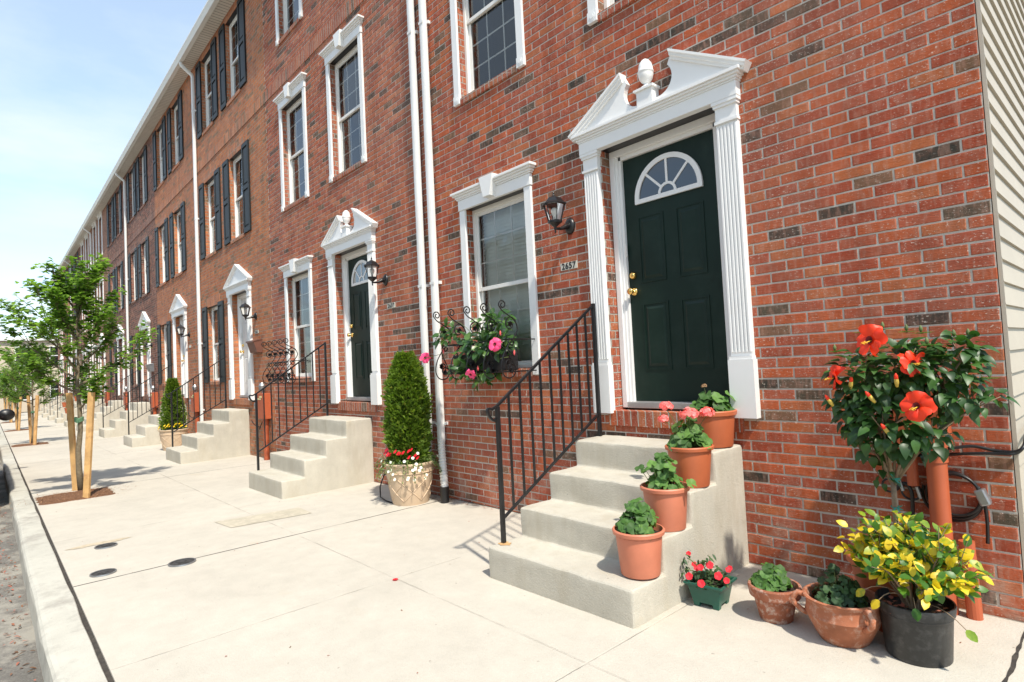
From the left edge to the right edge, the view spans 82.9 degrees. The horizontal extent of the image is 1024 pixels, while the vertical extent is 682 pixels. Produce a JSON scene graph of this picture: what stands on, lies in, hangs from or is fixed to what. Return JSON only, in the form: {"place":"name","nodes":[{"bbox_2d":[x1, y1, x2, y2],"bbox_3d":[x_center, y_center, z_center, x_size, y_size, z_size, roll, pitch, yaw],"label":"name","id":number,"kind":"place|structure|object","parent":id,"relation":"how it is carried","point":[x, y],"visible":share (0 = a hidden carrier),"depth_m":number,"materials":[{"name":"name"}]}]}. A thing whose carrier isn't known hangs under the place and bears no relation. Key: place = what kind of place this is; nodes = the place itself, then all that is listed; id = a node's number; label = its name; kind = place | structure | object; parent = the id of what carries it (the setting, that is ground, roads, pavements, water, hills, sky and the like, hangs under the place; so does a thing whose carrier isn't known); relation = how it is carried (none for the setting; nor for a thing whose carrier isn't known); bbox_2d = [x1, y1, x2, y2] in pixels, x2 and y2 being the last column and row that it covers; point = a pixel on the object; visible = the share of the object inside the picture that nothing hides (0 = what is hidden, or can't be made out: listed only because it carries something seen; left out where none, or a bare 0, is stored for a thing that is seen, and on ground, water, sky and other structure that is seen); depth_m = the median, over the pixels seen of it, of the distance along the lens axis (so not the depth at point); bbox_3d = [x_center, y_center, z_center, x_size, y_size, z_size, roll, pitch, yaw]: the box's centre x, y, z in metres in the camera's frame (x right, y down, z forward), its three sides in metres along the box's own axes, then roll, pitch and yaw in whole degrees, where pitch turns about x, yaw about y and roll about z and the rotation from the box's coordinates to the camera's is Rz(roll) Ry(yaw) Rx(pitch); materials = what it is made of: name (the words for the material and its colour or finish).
{"place":"outdoors","nodes":[
{"label":"outdoors","id":0,"kind":"place"},
{"bbox_2d":[0,458,43,681],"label":"road","id":1,"kind":"structure","parent":0,"point":[8,649],"depth_m":4.06,"materials":[{"name":"asphalt"}]},
{"bbox_2d":[0,409,14,420],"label":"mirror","id":2,"kind":"object","parent":1,"relation":"on","point":[7,414],"visible":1,"depth_m":10.47,"materials":[{"name":"paint"}]},
{"bbox_2d":[0,0,206,337],"label":"sky","id":3,"kind":"structure","parent":0,"point":[78,78],"materials":[{"name":"blue"}]},
{"bbox_2d":[138,57,203,433],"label":"row house","id":4,"kind":"structure","parent":0,"point":[168,114],"depth_m":15.52,"materials":[{"name":"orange brick"}]},
{"bbox_2d":[152,115,166,191],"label":"window","id":5,"kind":"structure","parent":4,"relation":"in","point":[162,134],"depth_m":17.02,"materials":[{"name":"white plastic"}]},
{"bbox_2d":[154,214,169,287],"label":"window","id":6,"kind":"structure","parent":4,"relation":"in","point":[165,236],"depth_m":16.89,"materials":[{"name":"white plastic"}]},
{"bbox_2d":[157,316,171,385],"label":"window","id":7,"kind":"structure","parent":4,"relation":"in","point":[167,328],"depth_m":16.79,"materials":[{"name":"white plastic"}]},
{"bbox_2d":[166,90,183,174],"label":"window","id":8,"kind":"structure","parent":4,"relation":"in","point":[178,111],"depth_m":15.64,"materials":[{"name":"white plastic"}]},
{"bbox_2d":[169,198,186,278],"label":"window","id":9,"kind":"structure","parent":4,"relation":"in","point":[181,229],"depth_m":15.53,"materials":[{"name":"white plastic"}]},
{"bbox_2d":[189,385,199,432],"bbox_3d":[-7.631,1.768,13.900,0.168,1.436,0.725,-1,-3,-42],"label":"meter box","id":10,"kind":"object","parent":4,"relation":"attached to","point":[195,400],"visible":0.72,"depth_m":13.69,"materials":[{"name":"metal"}]},
{"bbox_2d":[0,413,1023,681],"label":"sidewalk","id":11,"kind":"structure","parent":0,"point":[316,593],"depth_m":3.48,"materials":[{"name":"concrete"}]},
{"bbox_2d":[5,429,28,431],"bbox_3d":[-19.897,3.607,23.411,1.225,0.052,1.496,-1,-3,-42],"label":"mulch bed","id":12,"kind":"object","parent":11,"relation":"on","point":[16,430],"visible":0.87,"depth_m":23.23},
{"bbox_2d":[0,360,41,428],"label":"street tree","id":13,"kind":"object","parent":12,"relation":"on","point":[6,382],"visible":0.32,"depth_m":23.66,"materials":[{"name":"green plant"}]},
{"bbox_2d":[26,395,31,442],"bbox_3d":[-13.914,2.288,16.725,0.074,1.430,0.040,-5,-1,0],"label":"wooden stake","id":14,"kind":"object","parent":11,"relation":"on","point":[29,417],"visible":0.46,"depth_m":16.71,"materials":[{"name":"brown wood"}]},
{"bbox_2d":[12,441,49,446],"bbox_3d":[-13.537,2.906,16.253,1.089,0.052,1.409,-2,-3,-21],"label":"mulch bed","id":15,"kind":"object","parent":11,"relation":"on","point":[28,444],"visible":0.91,"depth_m":16.14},
{"bbox_2d":[0,345,68,442],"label":"street tree","id":16,"kind":"object","parent":15,"relation":"on","point":[20,381],"visible":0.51,"depth_m":16.53,"materials":[{"name":"green plant"}]},
{"bbox_2d":[33,395,38,444],"bbox_3d":[-13.243,2.230,16.122,0.159,1.432,0.077,-1,-3,-42],"label":"wooden stake","id":17,"kind":"object","parent":11,"relation":"on","point":[36,419],"visible":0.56,"depth_m":16.11,"materials":[{"name":"brown wood"}]},
{"bbox_2d":[38,396,63,414],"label":"concrete steps","id":18,"kind":"structure","parent":11,"relation":"on","point":[44,409],"depth_m":38.41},
{"bbox_2d":[42,397,65,417],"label":"concrete steps","id":19,"kind":"structure","parent":11,"relation":"on","point":[49,411],"depth_m":34.80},
{"bbox_2d":[11,485,127,508],"bbox_3d":[-5.894,2.069,7.766,1.631,0.054,1.888,-1,-3,-42],"label":"mulch bed","id":20,"kind":"object","parent":11,"relation":"on","point":[62,497],"visible":0.89,"depth_m":7.63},
{"bbox_2d":[0,252,158,490],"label":"street tree","id":21,"kind":"object","parent":20,"relation":"on","point":[58,294],"visible":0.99,"depth_m":7.99,"materials":[{"name":"green plant"}]},
{"bbox_2d":[55,399,86,422],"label":"concrete steps","id":22,"kind":"structure","parent":11,"relation":"on","point":[62,418],"depth_m":27.83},
{"bbox_2d":[66,393,77,490],"bbox_3d":[-6.215,1.446,8.197,0.074,1.430,0.040,-5,-1,0],"label":"wooden stake","id":23,"kind":"object","parent":11,"relation":"on","point":[71,422],"visible":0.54,"depth_m":8.18,"materials":[{"name":"brown wood"}]},
{"bbox_2d":[64,399,105,426],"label":"concrete steps","id":24,"kind":"structure","parent":11,"relation":"on","point":[97,409],"depth_m":24.71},
{"bbox_2d":[83,392,94,497],"bbox_3d":[-5.544,1.389,7.593,0.159,1.432,0.077,-1,-3,-42],"label":"wooden stake","id":25,"kind":"object","parent":11,"relation":"on","point":[88,445],"visible":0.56,"depth_m":7.58,"materials":[{"name":"brown wood"}]},
{"bbox_2d":[67,537,129,549],"bbox_3d":[-3.735,1.831,5.252,0.506,0.001,0.127,-1,-3,-42],"label":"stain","id":26,"kind":"object","parent":11,"relation":"on","point":[96,543],"visible":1,"depth_m":5.24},
{"bbox_2d":[76,400,124,431],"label":"concrete steps","id":27,"kind":"structure","parent":11,"relation":"on","point":[98,420],"depth_m":21.14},
{"bbox_2d":[89,568,116,576],"bbox_3d":[-3.088,1.750,4.378,0.172,0.008,0.172,-5,-3,44],"label":"valve cover","id":28,"kind":"object","parent":11,"relation":"on","point":[103,572],"visible":1,"depth_m":4.37,"materials":[{"name":"grey metal"}]},
{"bbox_2d":[99,402,150,437],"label":"concrete steps","id":29,"kind":"structure","parent":11,"relation":"on","point":[117,427],"depth_m":17.70,"materials":[{"name":"concrete"}]},
{"bbox_2d":[99,370,139,427],"bbox_3d":[-12.479,1.811,18.446,1.096,1.794,0.027,-1,-3,-42],"label":"iron railing","id":30,"kind":"object","parent":29,"relation":"on","point":[121,395],"visible":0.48,"depth_m":18.42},
{"bbox_2d":[123,405,186,446],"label":"concrete steps","id":31,"kind":"structure","parent":11,"relation":"on","point":[147,434],"depth_m":14.21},
{"bbox_2d":[124,364,171,434],"bbox_3d":[-9.491,1.511,15.136,1.096,1.762,0.027,-1,-3,-42],"label":"iron railing","id":32,"kind":"object","parent":31,"relation":"on","point":[170,365],"visible":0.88,"depth_m":15.07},
{"bbox_2d":[157,377,188,450],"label":"potted topiary","id":33,"kind":"object","parent":11,"relation":"on","point":[164,424],"visible":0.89,"depth_m":12.81,"materials":[{"name":"green plant"}]},
{"bbox_2d":[168,558,195,566],"bbox_3d":[-2.579,1.729,4.530,0.196,0.008,0.196,-3,-2,9],"label":"valve cover","id":34,"kind":"object","parent":11,"relation":"on","point":[181,562],"visible":1,"depth_m":4.52,"materials":[{"name":"grey metal"}]},
{"bbox_2d":[166,408,249,463],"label":"concrete steps","id":35,"kind":"structure","parent":11,"relation":"on","point":[223,433],"depth_m":10.93,"materials":[{"name":"concrete"}]},
{"bbox_2d":[166,357,226,446],"bbox_3d":[-6.308,1.191,11.611,1.096,1.727,0.027,-1,-3,-42],"label":"iron railing","id":36,"kind":"object","parent":35,"relation":"on","point":[225,400],"visible":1,"depth_m":11.63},
{"bbox_2d":[216,507,310,527],"bbox_3d":[-2.525,1.794,5.896,0.849,0.005,0.391,-1,-3,-35],"label":"repair patch","id":37,"kind":"object","parent":11,"relation":"on","point":[247,520],"visible":1,"depth_m":5.89,"materials":[{"name":"beige concrete"}]},
{"bbox_2d":[249,415,373,498],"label":"concrete steps","id":38,"kind":"structure","parent":11,"relation":"on","point":[328,453],"depth_m":7.36,"materials":[{"name":"concrete"}]},
{"bbox_2d":[248,342,328,469],"bbox_3d":[-3.072,0.867,8.026,1.096,1.693,0.027,-1,-3,-42],"label":"iron railing","id":39,"kind":"object","parent":38,"relation":"on","point":[294,425],"visible":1,"depth_m":8.04,"materials":[{"name":"metal"}]},
{"bbox_2d":[374,349,440,505],"bbox_3d":[-1.133,0.911,6.286,0.743,1.650,0.757,-1,-3,-42],"label":"potted topiary","id":40,"kind":"object","parent":11,"relation":"on","point":[409,460],"visible":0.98,"depth_m":6.13,"materials":[{"name":"green plant"}]},
{"bbox_2d":[489,435,748,628],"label":"concrete steps","id":41,"kind":"structure","parent":11,"relation":"on","point":[563,549],"depth_m":3.64,"materials":[{"name":"concrete"}]},
{"bbox_2d":[486,303,601,542],"bbox_3d":[0.268,0.529,4.267,1.176,1.658,0.027,-1,-3,-42],"label":"iron railing","id":42,"kind":"object","parent":41,"relation":"on","point":[497,421],"visible":1,"depth_m":4.23,"materials":[{"name":"metal"}]},
{"bbox_2d":[612,497,664,579],"bbox_3d":[0.705,1.081,3.223,0.290,0.407,0.290,-1,-3,-42],"label":"potted geranium","id":43,"kind":"object","parent":41,"relation":"on","point":[638,531],"visible":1,"depth_m":3.13,"materials":[{"name":"orange ceramic"}]},
{"bbox_2d":[634,452,696,531],"bbox_3d":[0.912,0.875,3.416,0.349,0.436,0.290,-4,-2,19],"label":"potted geranium","id":44,"kind":"object","parent":41,"relation":"on","point":[665,502],"visible":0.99,"depth_m":3.33,"materials":[{"name":"orange ceramic"}]},
{"bbox_2d":[658,401,714,487],"bbox_3d":[1.106,0.634,3.621,0.310,0.521,0.303,-2,-3,-23],"label":"potted geranium","id":45,"kind":"object","parent":41,"relation":"on","point":[689,446],"visible":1,"depth_m":3.53,"materials":[{"name":"orange ceramic"}]},
{"bbox_2d":[689,384,736,447],"bbox_3d":[1.336,0.488,3.862,0.326,0.412,0.316,-3,-2,2],"label":"potted geranium","id":46,"kind":"object","parent":41,"relation":"on","point":[718,427],"visible":0.88,"depth_m":3.75,"materials":[{"name":"orange ceramic"}]},
{"bbox_2d":[374,481,1023,681],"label":"joint seams","id":47,"kind":"object","parent":11,"relation":"on","point":[1015,655],"visible":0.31,"depth_m":2.53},
{"bbox_2d":[681,551,736,610],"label":"potted impatiens","id":48,"kind":"object","parent":11,"relation":"on","point":[710,587],"visible":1,"depth_m":3.20,"materials":[{"name":"green plastic"}]},
{"bbox_2d":[747,562,801,624],"bbox_3d":[1.367,1.299,3.022,0.260,0.286,0.264,-1,-3,-42],"label":"potted geranium","id":49,"kind":"object","parent":11,"relation":"on","point":[771,589],"visible":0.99,"depth_m":2.96,"materials":[{"name":"ceramic"}]},
{"bbox_2d":[790,563,882,648],"bbox_3d":[1.568,1.244,2.777,0.340,0.348,0.387,-1,-3,-42],"label":"clay urn","id":50,"kind":"object","parent":11,"relation":"on","point":[838,612],"visible":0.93,"depth_m":2.70,"materials":[{"name":"ceramic"}]},
{"bbox_2d":[833,509,993,667],"bbox_3d":[1.796,1.087,2.598,0.556,0.620,0.523,-3,-2,1],"label":"variegated shrub","id":51,"kind":"object","parent":11,"relation":"on","point":[918,625],"visible":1,"depth_m":2.51,"materials":[{"name":"yellow plant"}]},
{"bbox_2d":[821,322,1020,631],"bbox_3d":[1.920,0.646,2.749,0.538,1.502,0.768,-1,-3,-42],"label":"hibiscus tree","id":52,"kind":"object","parent":11,"relation":"on","point":[909,383],"visible":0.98,"depth_m":2.73,"materials":[{"name":"green plant"}]},
{"label":"ground","id":53,"kind":"structure","parent":0,"visible":0},
{"bbox_2d":[0,338,58,411],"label":"house","id":54,"kind":"structure","parent":53,"relation":"on","point":[24,404],"depth_m":50.72,"materials":[{"name":"white paint"}]},
{"bbox_2d":[0,426,107,681],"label":"kerb","id":55,"kind":"structure","parent":53,"relation":"on","point":[65,650],"depth_m":3.91,"materials":[{"name":"concrete"}]},
{"bbox_2d":[0,425,113,681],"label":"kerb joint","id":56,"kind":"object","parent":55,"relation":"on","point":[104,666],"visible":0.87,"depth_m":3.75,"materials":[{"name":"concrete"}]},
{"bbox_2d":[51,270,65,396],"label":"row house","id":57,"kind":"structure","parent":53,"relation":"on","point":[62,363],"depth_m":39.64,"materials":[{"name":"red brick"}]},
{"bbox_2d":[57,259,72,392],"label":"row house","id":58,"kind":"structure","parent":53,"relation":"on","point":[63,263],"depth_m":36.19,"materials":[{"name":"red brick"}]},
{"bbox_2d":[63,244,82,395],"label":"row house","id":59,"kind":"structure","parent":53,"relation":"on","point":[73,251],"depth_m":32.67,"materials":[{"name":"brick"}]},
{"bbox_2d":[71,224,93,389],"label":"row house","id":60,"kind":"structure","parent":53,"relation":"on","point":[82,238],"depth_m":29.42,"materials":[{"name":"red brick"}]},
{"bbox_2d":[82,200,109,398],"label":"row house","id":61,"kind":"structure","parent":53,"relation":"on","point":[96,218],"depth_m":25.74,"materials":[{"name":"red brick"}]},
{"bbox_2d":[95,168,130,410],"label":"row house","id":62,"kind":"structure","parent":53,"relation":"on","point":[111,194],"depth_m":22.34,"materials":[{"name":"brick"}]},
{"bbox_2d":[106,196,113,247],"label":"window","id":63,"kind":"structure","parent":62,"relation":"in","point":[111,200],"depth_m":23.45,"materials":[{"name":"white plastic"}]},
{"bbox_2d":[109,339,116,386],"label":"window","id":64,"kind":"structure","parent":62,"relation":"in","point":[110,350],"depth_m":23.52,"materials":[{"name":"white plastic"}]},
{"bbox_2d":[114,184,121,238],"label":"window","id":65,"kind":"structure","parent":62,"relation":"in","point":[119,186],"depth_m":22.18,"materials":[{"name":"white plastic"}]},
{"bbox_2d":[115,258,123,311],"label":"window","id":66,"kind":"structure","parent":62,"relation":"in","point":[120,262],"depth_m":21.99,"materials":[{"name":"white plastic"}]},
{"bbox_2d":[113,125,159,414],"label":"row house","id":67,"kind":"structure","parent":53,"relation":"on","point":[135,160],"depth_m":18.86,"materials":[{"name":"brick"}]},
{"bbox_2d":[115,172,129,409],"bbox_3d":[-13.774,-1.459,20.532,0.332,9.094,0.128,-1,-3,-42],"label":"downspout","id":68,"kind":"object","parent":67,"relation":"attached to","point":[126,270],"visible":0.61,"depth_m":20.62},
{"bbox_2d":[126,162,136,223],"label":"window","id":69,"kind":"structure","parent":67,"relation":"in","point":[134,209],"depth_m":20.29,"materials":[{"name":"white plastic"}]},
{"bbox_2d":[128,244,138,303],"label":"window","id":70,"kind":"structure","parent":67,"relation":"in","point":[134,249],"depth_m":20.14,"materials":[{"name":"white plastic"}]},
{"bbox_2d":[130,328,140,386],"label":"window","id":71,"kind":"structure","parent":67,"relation":"in","point":[135,331],"depth_m":20.09,"materials":[{"name":"white plastic"}]},
{"bbox_2d":[136,144,147,211],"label":"window","id":72,"kind":"structure","parent":67,"relation":"in","point":[144,149],"depth_m":18.94,"materials":[{"name":"white plastic"}]},
{"bbox_2d":[138,233,149,297],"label":"window","id":73,"kind":"structure","parent":67,"relation":"in","point":[145,238],"depth_m":18.83,"materials":[{"name":"white plastic"}]},
{"bbox_2d":[149,386,157,414],"bbox_3d":[-10.794,2.091,17.403,0.168,1.480,0.725,-1,-3,-42],"label":"meter box","id":74,"kind":"object","parent":67,"relation":"attached to","point":[154,403],"visible":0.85,"depth_m":17.19,"materials":[{"name":"metal"}]},
{"bbox_2d":[176,0,276,457],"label":"row house","id":75,"kind":"structure","parent":53,"relation":"on","point":[223,43],"depth_m":11.93,"materials":[{"name":"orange brick"}]},
{"bbox_2d":[179,61,204,420],"bbox_3d":[-7.503,-2.099,13.586,0.332,9.005,0.128,-1,-3,-42],"label":"downspout","id":76,"kind":"object","parent":75,"relation":"attached to","point":[193,110],"visible":0.88,"depth_m":13.65,"materials":[{"name":"metal"}]},
{"bbox_2d":[195,37,217,139],"bbox_3d":[-6.865,-5.737,13.167,0.184,1.959,1.620,-1,-3,-42],"label":"window","id":77,"kind":"structure","parent":75,"relation":"in","point":[212,59],"depth_m":13.40,"materials":[{"name":"white plastic"}]},
{"bbox_2d":[198,164,221,259],"bbox_3d":[-6.724,-2.873,13.049,0.184,1.959,1.620,-1,-3,-42],"label":"window","id":78,"kind":"structure","parent":75,"relation":"in","point":[216,196],"depth_m":13.28,"materials":[{"name":"white plastic"}]},
{"bbox_2d":[202,294,225,384],"bbox_3d":[-6.583,-0.009,12.931,0.184,1.959,1.620,-1,-3,-42],"label":"window","id":79,"kind":"structure","parent":75,"relation":"in","point":[214,300],"depth_m":13.18,"materials":[{"name":"white plastic"}]},
{"bbox_2d":[218,0,246,111],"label":"window","id":80,"kind":"structure","parent":75,"relation":"in","point":[239,18],"depth_m":11.99,"materials":[{"name":"white plastic"}]},
{"bbox_2d":[222,135,251,245],"bbox_3d":[-5.480,-2.992,11.671,0.184,1.959,1.620,-1,-3,-42],"label":"window","id":81,"kind":"structure","parent":75,"relation":"in","point":[240,144],"depth_m":11.84,"materials":[{"name":"white plastic"}]},
{"bbox_2d":[240,298,248,394],"bbox_3d":[-5.271,0.096,11.595,0.112,1.960,0.810,-1,-3,-42],"label":"door","id":82,"kind":"structure","parent":75,"relation":"in","point":[244,322],"depth_m":11.78,"materials":[{"name":"white paint"}]},
{"bbox_2d":[239,302,256,319],"bbox_3d":[-4.909,-0.565,10.763,0.298,0.366,0.187,-1,-3,-42],"label":"wall lantern","id":83,"kind":"object","parent":75,"relation":"attached to","point":[243,310],"depth_m":10.71,"materials":[{"name":"black metal"}]},
{"bbox_2d":[246,338,262,352],"bbox_3d":[-4.764,0.093,10.703,0.170,0.261,0.394,-1,-3,-42],"label":"mailbox","id":84,"kind":"object","parent":75,"relation":"attached to","point":[255,346],"visible":0.98,"depth_m":10.60,"materials":[{"name":"brown metal"}]},
{"bbox_2d":[251,383,270,459],"bbox_3d":[-4.556,1.454,10.493,0.168,1.392,0.725,-1,-3,-42],"label":"meter box","id":85,"kind":"object","parent":75,"relation":"attached to","point":[267,397],"visible":0.71,"depth_m":10.28,"materials":[{"name":"metal"}]},
{"bbox_2d":[262,0,440,495],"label":"row house","id":86,"kind":"structure","parent":53,"relation":"on","point":[340,170],"depth_m":8.35,"materials":[{"name":"red brick"}]},
{"bbox_2d":[261,338,311,383],"bbox_3d":[-3.592,0.330,9.216,0.434,0.693,1.012,-1,-3,-42],"label":"window box","id":87,"kind":"object","parent":86,"relation":"attached to","point":[275,354],"visible":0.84,"depth_m":9.12,"materials":[{"name":"black metal"}]},
{"bbox_2d":[275,0,302,46],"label":"window","id":88,"kind":"structure","parent":86,"relation":"in","point":[287,30],"depth_m":9.88,"materials":[{"name":"white plastic"}]},
{"bbox_2d":[273,72,308,211],"bbox_3d":[-3.547,-3.188,9.477,0.255,1.980,1.220,-1,-3,-42],"label":"window","id":89,"kind":"structure","parent":86,"relation":"in","point":[290,90],"depth_m":9.62,"materials":[{"name":"white plastic"}]},
{"bbox_2d":[278,255,315,382],"bbox_3d":[-3.406,-0.324,9.359,0.255,1.980,1.220,-1,-3,-42],"label":"window","id":90,"kind":"structure","parent":86,"relation":"in","point":[295,266],"depth_m":9.51,"materials":[{"name":"white plastic"}]},
{"bbox_2d":[319,14,366,182],"bbox_3d":[-2.303,-3.306,8.100,0.255,1.980,1.220,-1,-3,-42],"label":"window","id":91,"kind":"structure","parent":86,"relation":"in","point":[343,38],"depth_m":8.21,"materials":[{"name":"white plastic"}]},
{"bbox_2d":[347,254,371,396],"bbox_3d":[-2.068,-0.209,8.046,0.112,1.960,0.810,-1,-3,-42],"label":"door","id":92,"kind":"structure","parent":86,"relation":"in","point":[358,281],"depth_m":8.13,"materials":[{"name":"green paint"}]},
{"bbox_2d":[364,256,387,285],"bbox_3d":[-1.706,-0.869,7.215,0.298,0.366,0.187,-1,-3,-42],"label":"wall lantern","id":93,"kind":"object","parent":86,"relation":"attached to","point":[371,264],"depth_m":7.17,"materials":[{"name":"black metal"}]},
{"bbox_2d":[406,0,435,451],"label":"downspout","id":94,"kind":"object","parent":86,"relation":"attached to","point":[411,33],"visible":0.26,"depth_m":6.62,"materials":[{"name":"white plastic"}]},
{"bbox_2d":[426,0,1023,621],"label":"row house","id":95,"kind":"structure","parent":53,"relation":"on","point":[768,204],"depth_m":3.82,"materials":[{"name":"red brick"}]},
{"bbox_2d":[418,0,448,503],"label":"downspout","id":96,"kind":"object","parent":95,"relation":"attached to","point":[441,423],"visible":0.99,"depth_m":6.41,"materials":[{"name":"white plastic"}]},
{"bbox_2d":[433,300,536,379],"bbox_3d":[-0.281,0.016,5.550,0.434,0.693,1.072,-1,-3,-42],"label":"window box","id":97,"kind":"object","parent":95,"relation":"attached to","point":[489,363],"visible":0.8,"depth_m":5.32,"materials":[{"name":"black metal"}]},
{"bbox_2d":[419,304,518,391],"bbox_3d":[-0.386,0.039,5.617,0.462,0.920,1.462,-1,-3,-42],"label":"mandevilla vine","id":98,"kind":"object","parent":97,"relation":"in","point":[494,347],"visible":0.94,"depth_m":5.41,"materials":[{"name":"green plant"}]},
{"bbox_2d":[450,0,525,106],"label":"window","id":99,"kind":"structure","parent":95,"relation":"in","point":[468,20],"depth_m":6.10,"materials":[{"name":"white plastic"}]},
{"bbox_2d":[450,161,541,376],"bbox_3d":[-0.105,-0.636,5.738,0.301,1.980,1.220,-1,-3,-42],"label":"window","id":100,"kind":"structure","parent":95,"relation":"in","point":[509,238],"depth_m":5.80,"materials":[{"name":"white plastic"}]},
{"bbox_2d":[542,191,574,234],"bbox_3d":[0.387,-1.088,4.897,0.298,0.366,0.187,-1,-3,-42],"label":"wall lantern","id":101,"kind":"object","parent":95,"relation":"attached to","point":[554,204],"depth_m":4.85,"materials":[{"name":"black metal"}]},
{"bbox_2d":[561,260,577,270],"bbox_3d":[0.491,-0.649,5.001,0.009,0.064,0.192,-1,-3,-42],"label":"number plate","id":102,"kind":"object","parent":95,"relation":"attached to","point":[569,265],"visible":1,"depth_m":4.99,"materials":[{"name":"white"}]},
{"bbox_2d":[587,0,635,25],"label":"window","id":103,"kind":"structure","parent":95,"relation":"in","point":[611,7],"depth_m":4.72,"materials":[{"name":"white plastic"}]},
{"bbox_2d":[623,129,729,401],"bbox_3d":[1.216,-0.521,4.409,0.112,1.960,0.810,-1,-3,-42],"label":"door","id":104,"kind":"structure","parent":95,"relation":"in","point":[675,291],"depth_m":4.39,"materials":[{"name":"green paint"}]},
{"bbox_2d":[892,390,983,620],"bbox_3d":[2.206,0.800,3.007,0.163,1.189,0.304,-1,-3,-42],"label":"meter box","id":105,"kind":"object","parent":95,"relation":"attached to","point":[938,491],"visible":0.34,"depth_m":2.96,"materials":[{"name":"metal"}]},
{"bbox_2d":[881,437,1023,543],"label":"cable run","id":106,"kind":"object","parent":95,"relation":"attached to","point":[983,498],"visible":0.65,"depth_m":2.94,"materials":[{"name":"grey metal"}]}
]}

